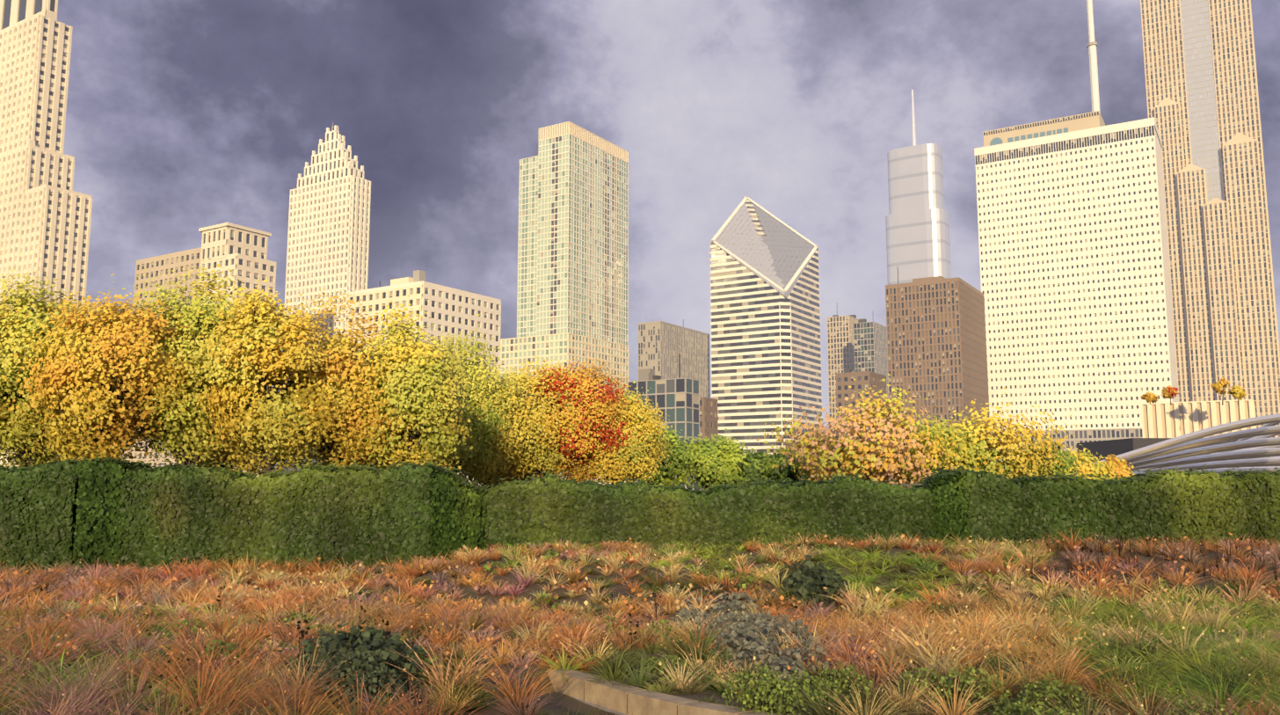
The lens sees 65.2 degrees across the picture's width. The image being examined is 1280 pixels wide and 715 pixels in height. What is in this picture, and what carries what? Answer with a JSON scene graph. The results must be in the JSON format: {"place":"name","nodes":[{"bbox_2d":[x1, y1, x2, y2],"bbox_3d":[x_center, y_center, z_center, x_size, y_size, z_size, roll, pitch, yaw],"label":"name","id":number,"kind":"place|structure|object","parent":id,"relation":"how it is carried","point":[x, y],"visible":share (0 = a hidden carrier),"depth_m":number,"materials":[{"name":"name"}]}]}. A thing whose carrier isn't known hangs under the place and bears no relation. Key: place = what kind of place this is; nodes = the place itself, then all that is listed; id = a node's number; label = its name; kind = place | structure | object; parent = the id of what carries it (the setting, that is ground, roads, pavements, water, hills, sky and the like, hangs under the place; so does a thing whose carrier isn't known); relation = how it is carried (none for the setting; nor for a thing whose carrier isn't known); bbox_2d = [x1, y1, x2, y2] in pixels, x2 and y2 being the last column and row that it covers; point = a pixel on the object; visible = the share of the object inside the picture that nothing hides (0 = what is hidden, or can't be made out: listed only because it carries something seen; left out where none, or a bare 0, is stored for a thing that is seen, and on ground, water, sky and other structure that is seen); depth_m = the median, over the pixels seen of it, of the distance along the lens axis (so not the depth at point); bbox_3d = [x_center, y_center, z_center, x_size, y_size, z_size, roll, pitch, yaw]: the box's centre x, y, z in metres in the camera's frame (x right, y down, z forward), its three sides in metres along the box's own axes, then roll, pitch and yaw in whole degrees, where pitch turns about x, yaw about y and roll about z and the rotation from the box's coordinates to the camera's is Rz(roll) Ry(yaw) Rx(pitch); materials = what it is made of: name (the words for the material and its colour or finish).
{"place":"outdoors","nodes":[
{"label":"outdoors","id":0,"kind":"place"},
{"bbox_2d":[0,451,1279,576],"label":"hedge wall","id":1,"kind":"structure","parent":0,"point":[233,492],"depth_m":44.77,"materials":[{"name":"green plant"}]},
{"bbox_2d":[889,483,924,485],"bbox_3d":[1.511,7.402,47.775,27.890,2.740,0.080,0,-7,-2],"label":"hedge steel armature","id":2,"kind":"object","parent":1,"relation":"attached to","point":[909,484],"visible":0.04,"depth_m":48.28,"materials":[{"name":"grey metal"}]},
{"bbox_2d":[3,544,1279,714],"bbox_3d":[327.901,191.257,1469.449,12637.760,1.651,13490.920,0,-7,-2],"label":"ground","id":3,"kind":"structure","parent":0,"point":[559,701],"depth_m":31.78,"materials":[{"name":"soil"}]},
{"bbox_2d":[0,0,92,467],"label":"skyscraper","id":4,"kind":"structure","parent":3,"relation":"on","point":[45,217],"depth_m":438.44,"materials":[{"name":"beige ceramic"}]},
{"bbox_2d":[123,222,276,476],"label":"building","id":5,"kind":"structure","parent":3,"relation":"on","point":[240,251],"depth_m":390.88,"materials":[{"name":"beige stone"}]},
{"bbox_2d":[276,124,370,474],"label":"skyscraper","id":6,"kind":"structure","parent":3,"relation":"on","point":[329,223],"depth_m":485.86,"materials":[{"name":"beige stone"}]},
{"bbox_2d":[346,269,501,486],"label":"building","id":7,"kind":"structure","parent":3,"relation":"on","point":[442,305],"depth_m":343.93,"materials":[{"name":"beige stone"}]},
{"bbox_2d":[499,121,628,484],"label":"skyscraper","id":8,"kind":"structure","parent":3,"relation":"on","point":[572,300],"depth_m":543.71,"materials":[{"name":"beige concrete"}]},
{"bbox_2d":[0,293,1239,487],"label":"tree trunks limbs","id":9,"kind":"object","parent":3,"relation":"on","point":[269,464],"visible":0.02,"depth_m":52.16,"materials":[{"name":"brown plant"}]},
{"bbox_2d":[0,253,1246,490],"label":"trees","id":10,"kind":"object","parent":9,"relation":"on","point":[67,357],"visible":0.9,"depth_m":53.51,"materials":[{"name":"yellow plant"}]},
{"bbox_2d":[0,520,1279,714],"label":"meadow plants","id":11,"kind":"object","parent":3,"relation":"on","point":[355,656],"visible":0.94,"depth_m":18.36,"materials":[{"name":"orange plant"}]},
{"bbox_2d":[627,353,700,490],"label":"glass building","id":12,"kind":"structure","parent":3,"relation":"on","point":[680,396],"depth_m":263.47,"materials":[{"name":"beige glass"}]},
{"bbox_2d":[546,668,782,714],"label":"stone curb","id":13,"kind":"structure","parent":3,"relation":"on","point":[640,701],"depth_m":13.48,"materials":[{"name":"stone"}]},
{"bbox_2d":[638,319,709,397],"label":"building","id":14,"kind":"structure","parent":3,"relation":"on","point":[662,345],"depth_m":619.69,"materials":[{"name":"beige concrete"}]},
{"bbox_2d":[699,397,718,491],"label":"brown building","id":15,"kind":"structure","parent":3,"relation":"on","point":[708,417],"depth_m":341.98,"materials":[{"name":"brown concrete"}]},
{"bbox_2d":[710,196,822,473],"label":"skyscraper","id":16,"kind":"structure","parent":3,"relation":"on","point":[765,329],"depth_m":585.86,"materials":[{"name":"beige concrete"}]},
{"bbox_2d":[826,309,858,437],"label":"building","id":17,"kind":"structure","parent":3,"relation":"on","point":[840,351],"depth_m":715.25,"materials":[{"name":"beige concrete"}]},
{"bbox_2d":[836,353,887,480],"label":"building","id":18,"kind":"structure","parent":3,"relation":"on","point":[861,381],"depth_m":429.10,"materials":[{"name":"brown concrete"}]},
{"bbox_2d":[853,318,891,478],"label":"building","id":19,"kind":"structure","parent":3,"relation":"on","point":[870,343],"depth_m":666.04,"materials":[{"name":"beige concrete"}]},
{"bbox_2d":[885,89,951,284],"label":"skyscraper","id":20,"kind":"structure","parent":3,"relation":"on","point":[918,238],"depth_m":1275.68,"materials":[{"name":"grey glass"}]},
{"bbox_2d":[885,268,990,487],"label":"office building","id":21,"kind":"structure","parent":3,"relation":"on","point":[936,336],"depth_m":447.46,"materials":[{"name":"beige stone"}]},
{"bbox_2d":[974,110,1178,472],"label":"skyscraper","id":22,"kind":"structure","parent":3,"relation":"on","point":[1075,281],"depth_m":492.13,"materials":[{"name":"beige concrete"}]},
{"bbox_2d":[1086,0,1100,113],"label":"antenna mast","id":23,"kind":"object","parent":22,"relation":"on","point":[1091,45],"visible":0.9,"depth_m":519.09,"materials":[{"name":"white metal"}]},
{"bbox_2d":[1076,413,1279,474],"label":"pavilion trellis pipes","id":24,"kind":"object","parent":3,"relation":"on","point":[1255,448],"visible":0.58,"depth_m":110.23,"materials":[{"name":"silver metal"}]},
{"bbox_2d":[1140,399,1256,437],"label":"low finned building","id":25,"kind":"structure","parent":3,"relation":"on","point":[1174,419],"depth_m":314.47,"materials":[{"name":"beige concrete"}]},
{"bbox_2d":[1140,0,1279,437],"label":"skyscraper","id":26,"kind":"structure","parent":3,"relation":"on","point":[1202,86],"depth_m":642.80,"materials":[{"name":"beige stone"}]},
{"bbox_2d":[56,0,1279,468],"label":"sky","id":27,"kind":"structure","parent":0,"point":[184,117],"materials":[{"name":"grey"}]}
]}

